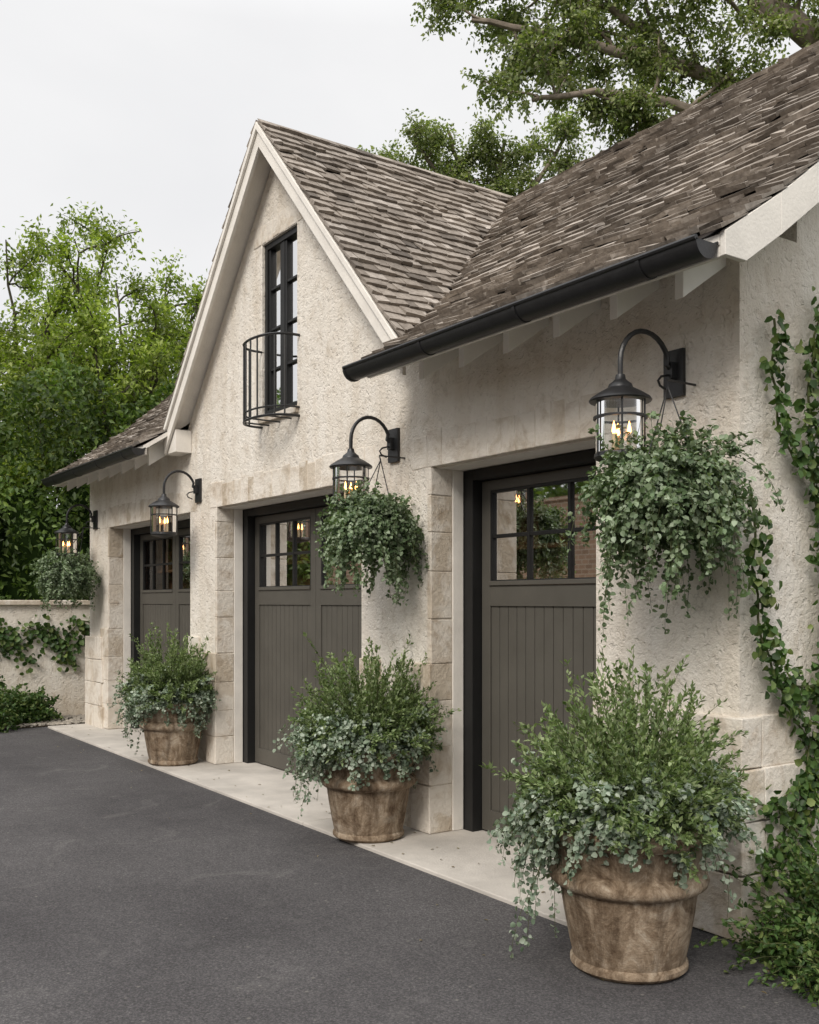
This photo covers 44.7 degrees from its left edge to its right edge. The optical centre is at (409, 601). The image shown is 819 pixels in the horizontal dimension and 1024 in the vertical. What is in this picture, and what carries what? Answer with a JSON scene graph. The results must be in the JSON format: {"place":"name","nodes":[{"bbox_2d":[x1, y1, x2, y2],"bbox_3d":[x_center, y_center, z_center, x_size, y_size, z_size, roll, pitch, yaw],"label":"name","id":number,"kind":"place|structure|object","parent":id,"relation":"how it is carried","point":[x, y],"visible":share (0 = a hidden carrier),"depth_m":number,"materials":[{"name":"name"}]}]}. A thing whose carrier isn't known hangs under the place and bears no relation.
{"place":"outdoors","nodes":[
{"label":"outdoors","id":0,"kind":"place"},
{"bbox_2d":[48,724,566,925],"bbox_3d":[-1.395,1.556,8.684,0.950,0.048,9.342,0,0,-35],"label":"concrete apron","id":1,"kind":"object","parent":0,"point":[488,875],"visible":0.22,"depth_m":6.72,"materials":[{"name":"beige concrete"}]},
{"bbox_2d":[107,622,220,765],"bbox_3d":[-2.213,0.863,9.469,1.156,1.338,1.030,0,0,-35],"label":"potted shrub","id":2,"kind":"object","parent":1,"relation":"on","point":[170,705],"visible":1,"depth_m":9.23,"materials":[{"name":"green plant"}]},
{"bbox_2d":[272,632,461,842],"bbox_3d":[-0.276,0.860,6.536,1.210,1.344,1.142,0,0,-35],"label":"potted shrub","id":3,"kind":"object","parent":1,"relation":"on","point":[367,747],"visible":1,"depth_m":6.28,"materials":[{"name":"green plant"}]},
{"bbox_2d":[0,727,818,1023],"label":"asphalt driveway","id":4,"kind":"structure","parent":0,"point":[152,896],"depth_m":4.66,"materials":[{"name":"grey asphalt"}]},
{"bbox_2d":[479,644,767,984],"bbox_3d":[0.925,0.879,4.247,1.141,1.404,1.095,0,0,23],"label":"potted shrub","id":5,"kind":"object","parent":4,"relation":"on","point":[624,823],"visible":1,"depth_m":4.03,"materials":[{"name":"green plant"}]},
{"bbox_2d":[0,0,818,506],"label":"sky","id":6,"kind":"structure","parent":0,"point":[149,110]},
{"label":"ground","id":7,"kind":"structure","parent":0,"visible":0},
{"bbox_2d":[0,335,13,417],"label":"garden tree","id":8,"kind":"object","parent":7,"relation":"on","point":[4,358],"visible":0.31,"depth_m":16.95,"materials":[{"name":"green plant"}]},
{"bbox_2d":[0,226,32,359],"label":"garden tree","id":9,"kind":"object","parent":7,"relation":"on","point":[13,326],"visible":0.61,"depth_m":17.91,"materials":[{"name":"green plant"}]},
{"bbox_2d":[0,605,89,715],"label":"rendered wall","id":10,"kind":"structure","parent":7,"relation":"on","point":[69,686],"depth_m":13.26,"materials":[{"name":"paint"}]},
{"bbox_2d":[0,614,89,674],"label":"wall ivy","id":11,"kind":"object","parent":10,"relation":"attached to","point":[59,644],"depth_m":13.18,"materials":[{"name":"green plant"}]},
{"bbox_2d":[0,600,89,604],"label":"coping","id":12,"kind":"object","parent":10,"relation":"on","point":[25,602],"depth_m":13.10,"materials":[{"name":"stone"}]},
{"bbox_2d":[0,197,126,499],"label":"garden tree","id":13,"kind":"object","parent":7,"relation":"on","point":[58,305],"visible":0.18,"depth_m":18.28,"materials":[{"name":"green plant"}]},
{"bbox_2d":[0,309,145,508],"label":"garden tree","id":14,"kind":"object","parent":7,"relation":"on","point":[49,347],"visible":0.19,"depth_m":15.77,"materials":[{"name":"green plant"}]},
{"bbox_2d":[0,351,176,599],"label":"hedge","id":15,"kind":"object","parent":7,"relation":"on","point":[32,519],"visible":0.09,"depth_m":14.29,"materials":[{"name":"green plant"}]},
{"bbox_2d":[0,286,184,467],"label":"garden tree","id":16,"kind":"object","parent":7,"relation":"on","point":[143,375],"visible":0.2,"depth_m":15.72,"materials":[{"name":"green plant"}]},
{"bbox_2d":[9,210,203,492],"bbox_3d":[-5.026,-2.552,17.772,3.972,8.287,3.943,0,0,-21],"label":"garden tree","id":17,"kind":"object","parent":7,"relation":"on","point":[156,319],"visible":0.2,"depth_m":17.00,"materials":[{"name":"green plant"}]},
{"bbox_2d":[133,269,206,395],"bbox_3d":[-3.907,-2.513,19.898,3.779,8.172,4.440,0,0,-35],"label":"garden tree","id":18,"kind":"object","parent":7,"relation":"on","point":[190,321],"visible":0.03,"depth_m":18.91,"materials":[{"name":"green plant"}]},
{"bbox_2d":[90,167,818,853],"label":"stucco walls","id":19,"kind":"structure","parent":7,"relation":"on","point":[716,327],"depth_m":5.43,"materials":[{"name":"beige paint"}]},
{"bbox_2d":[28,527,101,614],"bbox_3d":[-4.136,-0.375,11.966,0.860,1.061,0.789,0,0,-35],"label":"hanging basket","id":20,"kind":"object","parent":19,"relation":"hanging from","point":[71,576],"visible":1,"depth_m":11.83,"materials":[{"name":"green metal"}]},
{"bbox_2d":[54,504,97,557],"bbox_3d":[-4.088,-0.866,12.189,0.505,0.663,0.293,0,0,-35],"label":"wall lantern","id":21,"kind":"object","parent":19,"relation":"attached to","point":[66,528],"depth_m":12.11,"materials":[{"name":"black metal"}]},
{"bbox_2d":[131,519,189,728],"bbox_3d":[-2.611,0.338,11.102,0.145,2.425,2.510,0,0,-35],"label":"carriage garage door","id":22,"kind":"structure","parent":19,"relation":"attached to","point":[171,607],"depth_m":11.48,"materials":[{"name":"black paint"}]},
{"bbox_2d":[149,538,171,592],"bbox_3d":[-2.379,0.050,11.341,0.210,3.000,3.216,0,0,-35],"label":"window panes","id":23,"kind":"object","parent":22,"relation":"attached to","point":[168,567],"visible":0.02,"depth_m":12.38,"materials":[{"name":"glass"}]},
{"bbox_2d":[148,470,201,537],"bbox_3d":[-2.254,-0.936,9.554,0.505,0.663,0.293,0,0,-35],"label":"wall lantern","id":24,"kind":"object","parent":19,"relation":"attached to","point":[163,501],"depth_m":9.46,"materials":[{"name":"black metal"}]},
{"bbox_2d":[258,405,298,423],"bbox_3d":[-1.091,-1.557,8.323,0.055,0.054,0.690,0,0,-35],"label":"window sill","id":25,"kind":"structure","parent":19,"relation":"attached to","point":[293,410],"depth_m":8.23,"materials":[{"name":"stone"}]},
{"bbox_2d":[242,332,299,428],"bbox_3d":[-1.188,-1.825,8.237,0.301,0.671,0.702,0,0,-35],"label":"juliet balcony railing","id":26,"kind":"object","parent":25,"relation":"on","point":[246,418],"visible":1,"depth_m":8.07,"materials":[{"name":"black metal"}]},
{"bbox_2d":[265,226,296,413],"bbox_3d":[-1.038,-2.325,8.360,0.075,1.490,0.630,0,0,-35],"label":"casement window","id":27,"kind":"structure","parent":19,"relation":"attached to","point":[281,283],"depth_m":8.37,"materials":[{"name":"black paint"}]},
{"bbox_2d":[243,492,361,779],"bbox_3d":[-0.804,0.338,8.505,0.145,2.425,2.580,0,0,-35],"label":"carriage garage door","id":28,"kind":"structure","parent":19,"relation":"attached to","point":[283,567],"depth_m":8.98,"materials":[{"name":"black paint"}]},
{"bbox_2d":[329,416,399,508],"bbox_3d":[-0.307,-0.936,6.755,0.505,0.663,0.293,0,0,-35],"label":"wall lantern","id":29,"kind":"object","parent":19,"relation":"attached to","point":[350,460],"depth_m":6.68,"materials":[{"name":"black metal"}]},
{"bbox_2d":[313,455,429,605],"bbox_3d":[-0.305,-0.477,6.601,0.714,1.017,0.811,0,0,-35],"label":"hanging basket","id":30,"kind":"object","parent":19,"relation":"hanging from","point":[374,527],"visible":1,"depth_m":6.39,"materials":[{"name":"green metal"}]},
{"bbox_2d":[67,257,725,490],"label":"rafter tails","id":31,"kind":"object","parent":19,"relation":"attached to","point":[686,283],"visible":0.47,"depth_m":5.47,"materials":[{"name":"beige wood"}]},
{"bbox_2d":[85,204,818,941],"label":"stone trim","id":32,"kind":"structure","parent":19,"relation":"attached to","point":[769,756],"depth_m":6.59,"materials":[{"name":"stone"}]},
{"bbox_2d":[114,438,594,830],"bbox_3d":[-1.173,0.310,8.716,0.210,2.440,8.090,0,0,-35],"label":"door trim","id":33,"kind":"structure","parent":32,"relation":"attached to","point":[458,469],"depth_m":6.68,"materials":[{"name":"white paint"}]},
{"bbox_2d":[463,449,595,843],"bbox_3d":[0.847,0.338,6.132,0.145,2.425,1.520,0,0,-35],"label":"carriage garage door","id":34,"kind":"structure","parent":33,"relation":"attached to","point":[526,629],"depth_m":6.37,"materials":[{"name":"black paint"}]},
{"bbox_2d":[133,51,818,447],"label":"roof deck","id":35,"kind":"structure","parent":19,"relation":"attached to","point":[257,185],"depth_m":8.99,"materials":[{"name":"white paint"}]},
{"bbox_2d":[41,234,718,486],"bbox_3d":[-1.617,-1.455,8.177,0.156,0.092,9.942,0,0,-35],"label":"black gutter","id":36,"kind":"object","parent":35,"relation":"attached to","point":[671,257],"visible":1,"depth_m":4.95,"materials":[{"name":"metal"}]},
{"bbox_2d":[50,41,818,475],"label":"cedar shake roof","id":37,"kind":"structure","parent":35,"relation":"attached to","point":[410,239],"depth_m":6.97,"materials":[{"name":"brown wood"}]},
{"bbox_2d":[53,122,818,486],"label":"white bargeboards","id":38,"kind":"object","parent":35,"relation":"attached to","point":[753,232],"visible":0.52,"depth_m":7.05,"materials":[{"name":"paint"}]},
{"bbox_2d":[589,328,685,461],"bbox_3d":[1.086,-0.971,4.727,0.535,0.663,0.293,0,0,-35],"label":"wall lantern","id":39,"kind":"object","parent":19,"relation":"attached to","point":[621,391],"depth_m":4.65,"materials":[{"name":"black metal"}]},
{"bbox_2d":[562,378,784,642],"bbox_3d":[1.046,-0.430,4.492,0.909,1.232,1.037,0,0,-35],"label":"hanging basket","id":40,"kind":"object","parent":19,"relation":"hanging from","point":[667,494],"visible":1,"depth_m":4.34,"materials":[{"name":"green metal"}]},
{"bbox_2d":[740,286,818,914],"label":"climbing ivy","id":41,"kind":"object","parent":19,"relation":"attached to","point":[792,698],"visible":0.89,"depth_m":4.66,"materials":[{"name":"green plant"}]},
{"bbox_2d":[357,105,593,195],"bbox_3d":[0.983,-4.442,21.238,6.196,12.016,2.648,0,0,-8],"label":"background tree","id":42,"kind":"object","parent":7,"relation":"on","point":[429,143],"visible":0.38,"depth_m":20.88,"materials":[{"name":"green plant"}]},
{"bbox_2d":[410,0,818,155],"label":"oak tree","id":43,"kind":"object","parent":7,"relation":"on","point":[584,33],"visible":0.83,"depth_m":15.79,"materials":[{"name":"green plant"}]},
{"bbox_2d":[693,831,818,1000],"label":"green shrub","id":44,"kind":"object","parent":7,"relation":"on","point":[810,899],"visible":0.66,"depth_m":4.25,"materials":[{"name":"green plant"}]},
{"label":"planting bed","id":45,"kind":"object","parent":7,"relation":"on","visible":0},
{"bbox_2d":[741,808,818,977],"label":"green shrub","id":46,"kind":"object","parent":45,"relation":"on","point":[790,868],"visible":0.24,"depth_m":4.38,"materials":[{"name":"green plant"}]},
{"bbox_2d":[760,908,818,1006],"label":"green shrub","id":47,"kind":"object","parent":45,"relation":"on","point":[808,978],"visible":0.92,"depth_m":3.96,"materials":[{"name":"green plant"}]},
{"label":"gravel bed","id":48,"kind":"object","parent":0,"visible":0},
{"bbox_2d":[0,675,44,732],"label":"green shrub","id":49,"kind":"object","parent":48,"relation":"on","point":[13,718],"visible":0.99,"depth_m":12.13,"materials":[{"name":"green plant"}]},
{"bbox_2d":[5,685,66,723],"bbox_3d":[-4.990,1.350,12.775,1.022,0.524,0.935,0,0,-35],"label":"green shrub","id":50,"kind":"object","parent":48,"relation":"on","point":[45,713],"visible":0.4,"depth_m":12.66,"materials":[{"name":"green plant"}]},
{"bbox_2d":[4,714,84,728],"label":"pebbles","id":51,"kind":"object","parent":48,"relation":"on","point":[78,718],"visible":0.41,"depth_m":12.59,"materials":[{"name":"beige gravel"}]}
]}

